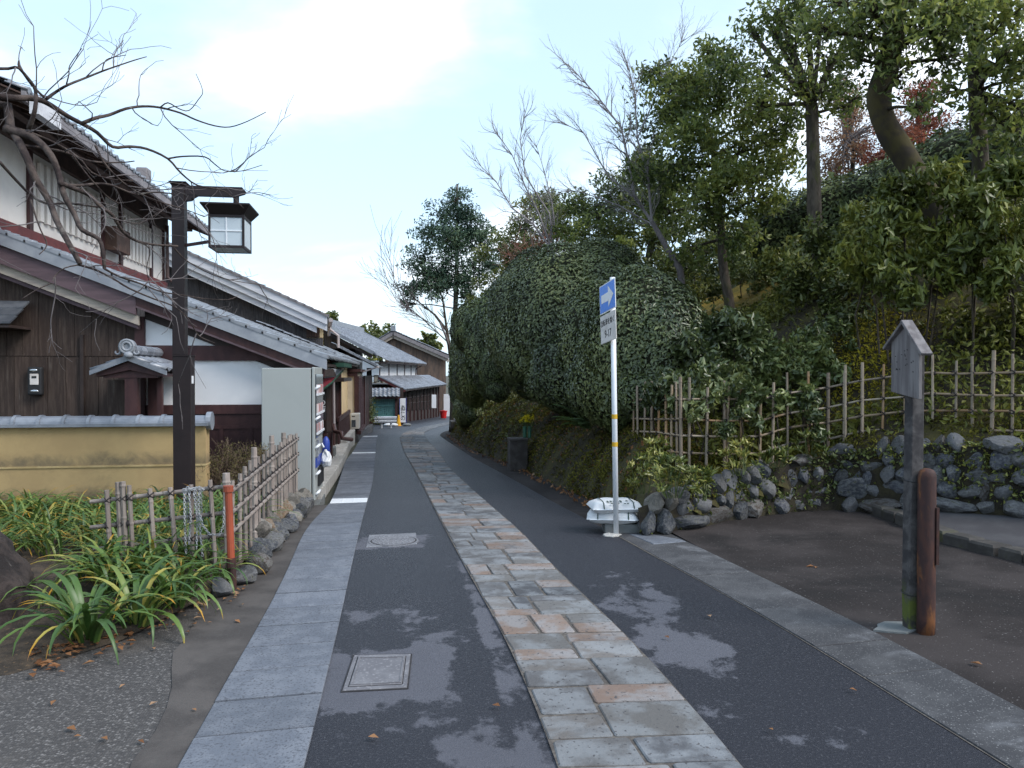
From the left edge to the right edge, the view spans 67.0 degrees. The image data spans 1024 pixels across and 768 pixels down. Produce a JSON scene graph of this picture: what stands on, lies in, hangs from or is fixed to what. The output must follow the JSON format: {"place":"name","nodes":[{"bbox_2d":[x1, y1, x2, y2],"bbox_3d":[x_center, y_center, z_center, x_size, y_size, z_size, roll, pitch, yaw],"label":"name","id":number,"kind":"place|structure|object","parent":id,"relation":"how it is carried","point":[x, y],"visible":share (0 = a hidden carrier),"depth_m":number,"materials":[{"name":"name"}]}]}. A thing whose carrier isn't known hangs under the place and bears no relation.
{"place":"outdoors","nodes":[
{"label":"outdoors","id":0,"kind":"place"},
{"bbox_2d":[0,508,311,767],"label":"gravel pavement","id":1,"kind":"structure","parent":0,"point":[93,703],"depth_m":3.64,"materials":[{"name":"gravel"}]},
{"bbox_2d":[0,505,265,674],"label":"planting bed","id":2,"kind":"object","parent":1,"relation":"on","point":[18,661],"visible":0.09,"depth_m":4.66,"materials":[{"name":"soil"}]},
{"bbox_2d":[0,571,183,664],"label":"strap leaf plant","id":3,"kind":"object","parent":2,"relation":"on","point":[91,627],"visible":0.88,"depth_m":4.41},
{"bbox_2d":[30,535,176,596],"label":"strap leaf plant","id":4,"kind":"object","parent":2,"relation":"on","point":[97,570],"visible":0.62,"depth_m":5.20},
{"bbox_2d":[46,552,215,657],"bbox_3d":[-2.285,1.305,4.707,0.954,0.413,0.878,0,1,-31],"label":"strap leaf plant","id":5,"kind":"object","parent":2,"relation":"on","point":[139,617],"visible":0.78,"depth_m":4.69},
{"bbox_2d":[0,0,293,624],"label":"cherry tree","id":6,"kind":"object","parent":2,"relation":"on","point":[15,569],"visible":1,"depth_m":5.24,"materials":[{"name":"brown plant"}]},
{"bbox_2d":[0,483,295,608],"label":"strap leaf bed","id":7,"kind":"object","parent":2,"relation":"on","point":[22,519],"visible":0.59,"depth_m":6.34,"materials":[{"name":"plant"}]},
{"bbox_2d":[98,521,226,582],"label":"strap leaf plant","id":8,"kind":"object","parent":2,"relation":"on","point":[164,563],"visible":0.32,"depth_m":5.54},
{"bbox_2d":[102,557,242,618],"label":"strap leaf plant","id":9,"kind":"object","parent":2,"relation":"on","point":[161,576],"visible":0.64,"depth_m":4.95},
{"bbox_2d":[89,432,298,570],"bbox_3d":[-2.849,1.021,7.530,1.075,1.017,3.941,0,1,-8],"label":"bamboo fence","id":10,"kind":"object","parent":2,"relation":"on","point":[282,474],"visible":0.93,"depth_m":6.05,"materials":[{"name":"wood"}]},
{"bbox_2d":[182,486,224,556],"bbox_3d":[-2.240,1.002,5.668,0.341,0.523,0.133,0,1,6],"label":"plastic chain","id":11,"kind":"object","parent":10,"relation":"hanging from","point":[188,490],"visible":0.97,"depth_m":5.63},
{"bbox_2d":[153,549,265,594],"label":"strap leaf plant","id":12,"kind":"object","parent":2,"relation":"on","point":[225,573],"visible":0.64,"depth_m":5.53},
{"bbox_2d":[169,181,258,504],"bbox_3d":[-3.120,-0.234,8.084,0.835,3.698,0.540,0,1,-8],"label":"street lamp","id":13,"kind":"object","parent":2,"relation":"on","point":[233,226],"visible":0.84,"depth_m":7.96,"materials":[{"name":"brown metal"}]},
{"bbox_2d":[195,437,276,496],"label":"azalea shrub","id":14,"kind":"object","parent":2,"relation":"on","point":[215,471],"visible":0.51,"depth_m":9.33,"materials":[{"name":"brown plant"}]},
{"bbox_2d":[29,580,244,742],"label":"fallen leaves","id":15,"kind":"object","parent":1,"relation":"on","point":[40,662],"visible":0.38,"depth_m":4.31,"materials":[{"name":"brown plant"}]},
{"bbox_2d":[130,505,326,767],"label":"concrete edging","id":16,"kind":"object","parent":1,"relation":"on","point":[207,654],"visible":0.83,"depth_m":4.25,"materials":[{"name":"concrete"}]},
{"bbox_2d":[223,485,236,589],"bbox_3d":[-2.007,1.094,5.505,0.090,0.741,0.070,0,1,-8],"label":"orange pipe post","id":17,"kind":"object","parent":16,"relation":"on","point":[228,490],"visible":0.82,"depth_m":5.48,"materials":[{"name":"metal"}]},
{"bbox_2d":[211,488,313,596],"bbox_3d":[-2.291,1.412,7.628,0.334,0.434,4.625,0,1,-9],"label":"stone edging","id":18,"kind":"object","parent":1,"relation":"on","point":[273,534],"visible":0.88,"depth_m":6.80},
{"bbox_2d":[356,206,449,346],"bbox_3d":[-4.660,-4.544,33.126,3.973,5.932,2.548,0,1,-8],"label":"bare tree","id":19,"kind":"object","parent":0,"point":[417,315],"visible":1,"depth_m":32.97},
{"bbox_2d":[324,376,688,541],"bbox_3d":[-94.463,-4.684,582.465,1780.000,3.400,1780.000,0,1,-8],"label":"ground","id":20,"kind":"structure","parent":0,"point":[329,496],"depth_m":13.66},
{"bbox_2d":[0,412,214,509],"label":"garden wall","id":21,"kind":"structure","parent":20,"relation":"on","point":[90,454],"depth_m":8.73,"materials":[{"name":"yellow"}]},
{"bbox_2d":[89,339,172,415],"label":"gate","id":22,"kind":"structure","parent":20,"relation":"on","point":[134,364],"depth_m":9.75,"materials":[{"name":"brown wood"}]},
{"bbox_2d":[0,76,341,497],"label":"machiya house","id":23,"kind":"structure","parent":20,"relation":"on","point":[234,358],"depth_m":10.86,"materials":[{"name":"brown wood"}]},
{"bbox_2d":[0,301,30,329],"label":"window hood","id":24,"kind":"object","parent":23,"relation":"attached to","point":[10,311],"depth_m":10.28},
{"bbox_2d":[28,367,43,394],"bbox_3d":[-6.526,-0.039,10.595,0.188,0.389,0.103,0,1,-8],"label":"electric meter","id":25,"kind":"object","parent":23,"relation":"attached to","point":[35,380],"visible":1,"depth_m":10.55,"materials":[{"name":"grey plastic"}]},
{"bbox_2d":[37,163,100,245],"bbox_3d":[-7.418,-2.957,13.023,0.058,0.887,2.409,0,1,-8],"label":"lattice window","id":26,"kind":"structure","parent":23,"relation":"in","point":[47,176],"depth_m":12.80,"materials":[{"name":"beige paint"}]},
{"bbox_2d":[123,214,151,267],"bbox_3d":[-7.894,-2.990,16.308,0.058,0.863,1.652,0,1,-8],"label":"lattice window","id":27,"kind":"structure","parent":23,"relation":"in","point":[139,253],"depth_m":16.36,"materials":[{"name":"beige paint"}]},
{"bbox_2d":[91,261,359,457],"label":"timber shop","id":28,"kind":"structure","parent":20,"relation":"on","point":[343,360],"depth_m":16.33,"materials":[{"name":"brown wood"}]},
{"bbox_2d":[323,387,331,432],"bbox_3d":[-3.578,0.501,14.950,0.182,0.899,0.182,0,1,-8],"label":"hanging sign board","id":29,"kind":"object","parent":28,"relation":"attached to","point":[327,424],"visible":0.67,"depth_m":14.88,"materials":[{"name":"wood"}]},
{"bbox_2d":[323,363,351,389],"bbox_3d":[-3.058,-0.122,13.650,0.291,0.494,3.110,0,1,-7],"label":"cloth awning","id":30,"kind":"object","parent":28,"relation":"attached to","point":[328,381],"visible":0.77,"depth_m":13.11,"materials":[{"name":"green fabric"}]},
{"bbox_2d":[137,242,381,373],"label":"plank gable house","id":31,"kind":"structure","parent":20,"relation":"on","point":[309,323],"depth_m":21.37,"materials":[{"name":"grey tile"}]},
{"bbox_2d":[261,367,324,504],"bbox_3d":[-2.917,0.749,10.400,0.738,1.945,1.060,0,1,-8],"label":"vending machine","id":32,"kind":"object","parent":20,"relation":"on","point":[292,401],"visible":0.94,"depth_m":9.92,"materials":[{"name":"grey metal"}]},
{"bbox_2d":[315,374,324,437],"bbox_3d":[-2.595,0.280,10.431,0.046,0.824,0.890,0,1,-8],"label":"display window","id":33,"kind":"structure","parent":32,"relation":"in","point":[319,429],"depth_m":10.32,"materials":[{"name":"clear glass"}]},
{"bbox_2d":[255,320,364,445],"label":"timber shop","id":34,"kind":"structure","parent":20,"relation":"on","point":[349,391],"depth_m":25.57,"materials":[{"name":"brown wood"}]},
{"bbox_2d":[316,429,354,498],"bbox_3d":[-4.282,1.739,18.483,0.731,0.829,16.276,0,1,-10],"label":"shop step","id":35,"kind":"object","parent":20,"relation":"on","point":[341,451],"visible":0.48,"depth_m":15.22,"materials":[{"name":"concrete"}]},
{"bbox_2d":[323,326,377,426],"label":"dark shop house","id":36,"kind":"structure","parent":20,"relation":"on","point":[332,337],"depth_m":33.60,"materials":[{"name":"brown wood"}]},
{"bbox_2d":[356,320,390,382],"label":"distant tree","id":37,"kind":"object","parent":20,"relation":"on","point":[377,333],"visible":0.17,"depth_m":119.20,"materials":[{"name":"green plant"}]},
{"bbox_2d":[372,387,402,424],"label":"corner shop","id":38,"kind":"structure","parent":20,"relation":"on","point":[388,403],"depth_m":45.87},
{"bbox_2d":[332,320,445,421],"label":"corner shop house","id":39,"kind":"structure","parent":20,"relation":"on","point":[419,391],"depth_m":57.21,"materials":[{"name":"grey tile"}]},
{"bbox_2d":[378,326,448,412],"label":"plank house","id":40,"kind":"structure","parent":20,"relation":"on","point":[435,359],"depth_m":81.90,"materials":[{"name":"wood"}]},
{"bbox_2d":[404,255,450,356],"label":"bare tree","id":41,"kind":"object","parent":20,"relation":"on","point":[445,326],"visible":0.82,"depth_m":33.76,"materials":[{"name":"brown plant"}]},
{"bbox_2d":[391,183,506,431],"bbox_3d":[-2.565,-3.362,34.087,5.524,11.128,2.811,0,1,-8],"label":"conifer","id":42,"kind":"object","parent":20,"relation":"on","point":[457,238],"visible":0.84,"depth_m":33.72,"materials":[{"name":"green plant"}]},
{"bbox_2d":[637,433,1023,539],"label":"stone wall","id":43,"kind":"structure","parent":20,"relation":"on","point":[854,492],"depth_m":8.02,"materials":[{"name":"stone"}]},
{"bbox_2d":[648,451,700,498],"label":"variegated shrub","id":44,"kind":"object","parent":43,"relation":"on","point":[658,469],"visible":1,"depth_m":7.51,"materials":[{"name":"green plant"}]},
{"bbox_2d":[685,465,717,500],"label":"variegated shrub","id":45,"kind":"object","parent":43,"relation":"on","point":[708,473],"visible":0.98,"depth_m":7.48,"materials":[{"name":"green plant"}]},
{"bbox_2d":[716,437,761,474],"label":"variegated shrub","id":46,"kind":"object","parent":43,"relation":"on","point":[731,462],"visible":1,"depth_m":8.09,"materials":[{"name":"green plant"}]},
{"bbox_2d":[756,436,797,467],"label":"variegated shrub","id":47,"kind":"object","parent":43,"relation":"on","point":[770,452],"visible":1,"depth_m":8.39,"materials":[{"name":"green plant"}]},
{"bbox_2d":[789,427,829,454],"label":"variegated shrub","id":48,"kind":"object","parent":43,"relation":"on","point":[812,442],"visible":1,"depth_m":8.59,"materials":[{"name":"green plant"}]},
{"bbox_2d":[640,441,1023,533],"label":"wall weeds","id":49,"kind":"object","parent":43,"relation":"on","point":[833,456],"depth_m":8.26,"materials":[{"name":"green plant"}]},
{"bbox_2d":[641,412,1023,498],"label":"wall top moss","id":50,"kind":"object","parent":43,"relation":"on","point":[975,430],"depth_m":8.39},
{"bbox_2d":[0,0,1023,375],"label":"sky","id":51,"kind":"structure","parent":0,"point":[388,94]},
{"bbox_2d":[440,430,601,526],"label":"earth verge","id":52,"kind":"structure","parent":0,"point":[547,490],"depth_m":12.52,"materials":[{"name":"soil"}]},
{"bbox_2d":[507,437,527,470],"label":"stone pillar","id":53,"kind":"structure","parent":52,"relation":"on","point":[517,453],"depth_m":14.94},
{"bbox_2d":[446,401,722,507],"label":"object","id":54,"kind":"object","parent":52,"relation":"on","point":[572,492],"visible":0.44,"depth_m":12.57,"materials":[{"name":"brown plant"}]},
{"bbox_2d":[602,521,639,532],"bbox_3d":[1.113,1.442,7.821,0.380,0.100,0.300,0,1,0],"label":"concrete block","id":55,"kind":"object","parent":52,"relation":"on","point":[627,528],"depth_m":7.67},
{"bbox_2d":[587,509,638,523],"bbox_3d":[1.014,1.332,7.823,0.510,0.139,0.388,0,1,7],"label":"sandbag","id":56,"kind":"object","parent":55,"relation":"on","point":[607,518],"visible":0.54,"depth_m":7.66,"materials":[{"name":"white"}]},
{"bbox_2d":[587,497,641,513],"bbox_3d":[1.036,1.228,7.822,0.526,0.139,0.405,0,1,-8],"label":"sandbag","id":57,"kind":"object","parent":56,"relation":"on","point":[604,505],"visible":0.88,"depth_m":7.67,"materials":[{"name":"white"}]},
{"bbox_2d":[304,413,1006,767],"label":"road","id":58,"kind":"structure","parent":0,"point":[742,679],"depth_m":4.16,"materials":[{"name":"asphalt"}]},
{"bbox_2d":[177,435,377,767],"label":"gutter strip","id":59,"kind":"object","parent":58,"relation":"on","point":[263,712],"visible":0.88,"depth_m":4.20,"materials":[{"name":"concrete"}]},
{"bbox_2d":[340,654,411,692],"bbox_3d":[-0.691,1.502,4.017,0.327,0.044,0.498,0,1,-5],"label":"manhole cover","id":60,"kind":"object","parent":58,"relation":"on","point":[375,672],"visible":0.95,"depth_m":3.96,"materials":[{"name":"metal"}]},
{"bbox_2d":[366,533,418,547],"bbox_3d":[-1.135,1.494,7.381,0.482,0.052,0.663,0,1,-8],"label":"manhole cover","id":61,"kind":"object","parent":58,"relation":"on","point":[392,540],"visible":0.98,"depth_m":7.28,"materials":[{"name":"metal"}]},
{"bbox_2d":[400,422,742,767],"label":"stone paving","id":62,"kind":"structure","parent":58,"relation":"on","point":[604,692],"depth_m":4.19,"materials":[{"name":"stone"}]},
{"bbox_2d":[599,277,621,536],"bbox_3d":[0.963,0.244,7.595,0.196,2.579,0.463,0,1,-28],"label":"traffic sign","id":63,"kind":"object","parent":58,"relation":"on","point":[607,290],"visible":1,"depth_m":7.55,"materials":[{"name":"metal"}]},
{"bbox_2d":[450,197,1023,533],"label":"hillside","id":64,"kind":"structure","parent":0,"point":[548,470],"depth_m":9.76,"materials":[{"name":"plant"}]},
{"bbox_2d":[447,281,512,428],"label":"clipped hedge","id":65,"kind":"object","parent":64,"relation":"on","point":[468,397],"visible":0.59,"depth_m":21.60,"materials":[{"name":"green plant"}]},
{"bbox_2d":[464,260,508,303],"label":"background tree","id":66,"kind":"object","parent":64,"relation":"on","point":[480,280],"visible":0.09,"depth_m":30.03,"materials":[{"name":"green plant"}]},
{"bbox_2d":[477,349,511,402],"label":"clipped shrub","id":67,"kind":"object","parent":64,"relation":"on","point":[497,391],"visible":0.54,"depth_m":17.11,"materials":[{"name":"green plant"}]},
{"bbox_2d":[456,391,541,442],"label":"bank creepers","id":68,"kind":"object","parent":64,"relation":"on","point":[505,404],"visible":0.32,"depth_m":20.54,"materials":[{"name":"green plant"}]},
{"bbox_2d":[463,88,567,254],"bbox_3d":[0.028,-3.554,18.934,2.713,7.510,1.226,0,1,-8],"label":"bare tree","id":69,"kind":"object","parent":64,"relation":"on","point":[552,222],"visible":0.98,"depth_m":18.99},
{"bbox_2d":[469,185,573,271],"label":"background tree","id":70,"kind":"object","parent":64,"relation":"on","point":[485,252],"visible":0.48,"depth_m":25.71,"materials":[{"name":"green plant"}]},
{"bbox_2d":[492,216,574,267],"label":"withered tree","id":71,"kind":"object","parent":64,"relation":"on","point":[532,244],"visible":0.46,"depth_m":22.25,"materials":[{"name":"brown plant"}]},
{"bbox_2d":[481,234,645,416],"bbox_3d":[1.298,-1.206,14.652,3.580,3.661,5.605,0,1,-8],"label":"clipped hedge","id":72,"kind":"object","parent":64,"relation":"on","point":[539,302],"visible":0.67,"depth_m":13.84,"materials":[{"name":"green plant"}]},
{"bbox_2d":[552,404,592,428],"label":"fern","id":73,"kind":"object","parent":64,"relation":"on","point":[585,424],"visible":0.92,"depth_m":11.88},
{"bbox_2d":[534,167,657,274],"bbox_3d":[2.250,-2.985,18.460,2.949,4.725,4.530,0,1,-8],"label":"background tree","id":74,"kind":"object","parent":64,"relation":"on","point":[587,212],"visible":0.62,"depth_m":18.57,"materials":[{"name":"green plant"}]},
{"bbox_2d":[526,2,711,295],"bbox_3d":[1.956,-3.734,13.989,3.428,6.238,1.706,0,1,5],"label":"bare tree","id":75,"kind":"object","parent":64,"relation":"on","point":[676,264],"visible":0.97,"depth_m":13.96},
{"bbox_2d":[560,257,712,433],"bbox_3d":[1.754,-0.485,10.966,1.671,2.507,2.664,0,1,-26],"label":"clipped hedge","id":76,"kind":"object","parent":64,"relation":"on","point":[654,315],"visible":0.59,"depth_m":10.21,"materials":[{"name":"green plant"}]},
{"bbox_2d":[450,370,842,499],"bbox_3d":[0.474,0.771,21.396,3.244,3.122,25.869,0,1,-8],"label":"bank moss","id":77,"kind":"object","parent":64,"relation":"on","point":[627,432],"visible":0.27,"depth_m":11.07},
{"bbox_2d":[626,444,666,493],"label":"variegated shrub","id":78,"kind":"object","parent":64,"relation":"on","point":[645,465],"visible":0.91,"depth_m":7.87,"materials":[{"name":"green plant"}]},
{"bbox_2d":[616,141,713,281],"bbox_3d":[3.199,-3.202,17.103,2.256,5.209,3.155,1,1,33],"label":"background tree","id":79,"kind":"object","parent":64,"relation":"on","point":[650,239],"visible":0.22,"depth_m":16.91,"materials":[{"name":"green plant"}]},
{"bbox_2d":[654,250,722,304],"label":"slope shrub","id":80,"kind":"object","parent":64,"relation":"on","point":[708,284],"visible":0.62,"depth_m":14.77,"materials":[{"name":"green plant"}]},
{"bbox_2d":[641,305,771,460],"bbox_3d":[2.416,0.008,9.178,1.556,1.954,2.142,1,1,34],"label":"evergreen shrub","id":81,"kind":"object","parent":64,"relation":"on","point":[708,348],"visible":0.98,"depth_m":9.13,"materials":[{"name":"green plant"}]},
{"bbox_2d":[614,32,806,314],"bbox_3d":[3.413,-3.648,13.685,2.804,5.543,3.479,-1,1,-39],"label":"evergreen oak","id":82,"kind":"object","parent":64,"relation":"on","point":[723,176],"visible":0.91,"depth_m":13.23,"materials":[{"name":"green plant"}]},
{"bbox_2d":[673,194,791,285],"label":"background tree","id":83,"kind":"object","parent":64,"relation":"on","point":[711,233],"visible":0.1,"depth_m":19.89,"materials":[{"name":"green plant"}]},
{"bbox_2d":[711,395,767,468],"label":"creeping shrub","id":84,"kind":"object","parent":64,"relation":"on","point":[728,428],"visible":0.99,"depth_m":8.33,"materials":[{"name":"green plant"}]},
{"bbox_2d":[693,274,787,315],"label":"moss lawn","id":85,"kind":"structure","parent":64,"relation":"on","point":[744,299],"depth_m":16.61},
{"bbox_2d":[729,252,785,295],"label":"slope shrub","id":86,"kind":"object","parent":64,"relation":"on","point":[747,272],"visible":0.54,"depth_m":16.23,"materials":[{"name":"green plant"}]},
{"bbox_2d":[732,315,860,448],"bbox_3d":[3.693,-0.008,9.539,1.927,1.803,1.898,0,1,-8],"label":"evergreen shrub","id":87,"kind":"object","parent":64,"relation":"on","point":[817,355],"visible":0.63,"depth_m":9.76,"materials":[{"name":"green plant"}]},
{"bbox_2d":[724,0,882,300],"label":"evergreen oak","id":88,"kind":"object","parent":64,"relation":"on","point":[810,92],"visible":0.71,"depth_m":11.94,"materials":[{"name":"green plant"}]},
{"bbox_2d":[653,128,954,303],"bbox_3d":[17.946,-5.719,39.908,33.188,10.652,50.220,0,1,-8],"label":"hill thicket","id":89,"kind":"object","parent":64,"relation":"on","point":[799,180],"depth_m":17.47,"materials":[{"name":"green plant"}]},
{"bbox_2d":[751,195,876,316],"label":"slope shrub","id":90,"kind":"object","parent":64,"relation":"on","point":[790,264],"visible":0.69,"depth_m":11.26,"materials":[{"name":"green plant"}]},
{"bbox_2d":[798,390,833,445],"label":"creeping shrub","id":91,"kind":"object","parent":64,"relation":"on","point":[815,417],"visible":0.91,"depth_m":8.69,"materials":[{"name":"green plant"}]},
{"bbox_2d":[631,350,1023,473],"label":"bamboo fence","id":92,"kind":"object","parent":64,"relation":"on","point":[861,416],"visible":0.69,"depth_m":8.57,"materials":[{"name":"wood"}]},
{"bbox_2d":[677,161,1023,473],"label":"slope undergrowth","id":93,"kind":"object","parent":64,"relation":"on","point":[766,302],"visible":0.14,"depth_m":8.92,"materials":[{"name":"green plant"}]},
{"bbox_2d":[793,71,908,198],"bbox_3d":[11.051,-7.561,25.080,3.753,5.536,2.647,0,1,-8],"label":"withered tree","id":94,"kind":"object","parent":64,"relation":"on","point":[847,144],"visible":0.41,"depth_m":24.83,"materials":[{"name":"red plant"}]},
{"bbox_2d":[815,296,886,335],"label":"slope shrub","id":95,"kind":"object","parent":64,"relation":"on","point":[843,314],"visible":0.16,"depth_m":10.36,"materials":[{"name":"green plant"}]},
{"bbox_2d":[779,276,965,444],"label":"moss tufts","id":96,"kind":"object","parent":64,"relation":"on","point":[884,356],"visible":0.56,"depth_m":9.77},
{"bbox_2d":[747,107,1023,269],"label":"crest hedge","id":97,"kind":"object","parent":64,"relation":"on","point":[942,147],"visible":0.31,"depth_m":13.22,"materials":[{"name":"green plant"}]},
{"bbox_2d":[778,0,1009,289],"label":"evergreen oak","id":98,"kind":"object","parent":64,"relation":"on","point":[900,34],"visible":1,"depth_m":9.59,"materials":[{"name":"green plant"}]},
{"bbox_2d":[827,151,985,366],"bbox_3d":[4.623,-1.298,9.149,1.175,2.773,1.725,-1,1,-35],"label":"drooping shrub","id":99,"kind":"object","parent":64,"relation":"on","point":[887,267],"visible":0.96,"depth_m":9.04,"materials":[{"name":"green plant"}]},
{"bbox_2d":[849,64,965,168],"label":"withered tree","id":100,"kind":"object","parent":64,"relation":"on","point":[917,130],"visible":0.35,"depth_m":22.79,"materials":[{"name":"red plant"}]},
{"bbox_2d":[890,290,1023,354],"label":"drooping shrub","id":101,"kind":"object","parent":64,"relation":"on","point":[967,315],"visible":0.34,"depth_m":9.02,"materials":[{"name":"green plant"}]},
{"bbox_2d":[913,0,1023,185],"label":"evergreen oak","id":102,"kind":"object","parent":64,"relation":"on","point":[980,100],"visible":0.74,"depth_m":10.43,"materials":[{"name":"green plant"}]},
{"bbox_2d":[935,155,1023,368],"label":"drooping shrub","id":103,"kind":"object","parent":64,"relation":"on","point":[1002,243],"visible":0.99,"depth_m":8.51,"materials":[{"name":"green plant"}]},
{"bbox_2d":[618,533,1023,767],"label":"concrete strip","id":104,"kind":"object","parent":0,"point":[988,723],"visible":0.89,"depth_m":4.23,"materials":[{"name":"concrete"}]},
{"bbox_2d":[672,508,1023,709],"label":"driveway","id":105,"kind":"structure","parent":0,"point":[855,559],"depth_m":5.89,"materials":[{"name":"asphalt"}]},
{"bbox_2d":[873,621,915,633],"bbox_3d":[2.342,1.487,4.703,0.297,0.029,0.215,0,1,16],"label":"concrete footing","id":106,"kind":"object","parent":105,"relation":"on","point":[896,627],"visible":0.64,"depth_m":4.66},
{"bbox_2d":[883,320,932,628],"bbox_3d":[2.408,0.580,4.638,0.164,1.925,0.439,0,1,-2],"label":"wooden signpost","id":107,"kind":"object","parent":105,"relation":"on","point":[906,344],"visible":0.94,"depth_m":4.64,"materials":[{"name":"grey wood"}]},
{"bbox_2d":[916,468,939,635],"bbox_3d":[2.464,1.020,4.595,0.104,1.038,0.108,0,1,-8],"label":"bollard","id":108,"kind":"object","parent":105,"relation":"on","point":[928,511],"visible":0.91,"depth_m":4.55,"materials":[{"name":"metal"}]},
{"bbox_2d":[869,504,1023,563],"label":"stone kerb","id":109,"kind":"structure","parent":105,"relation":"on","point":[956,538],"depth_m":6.71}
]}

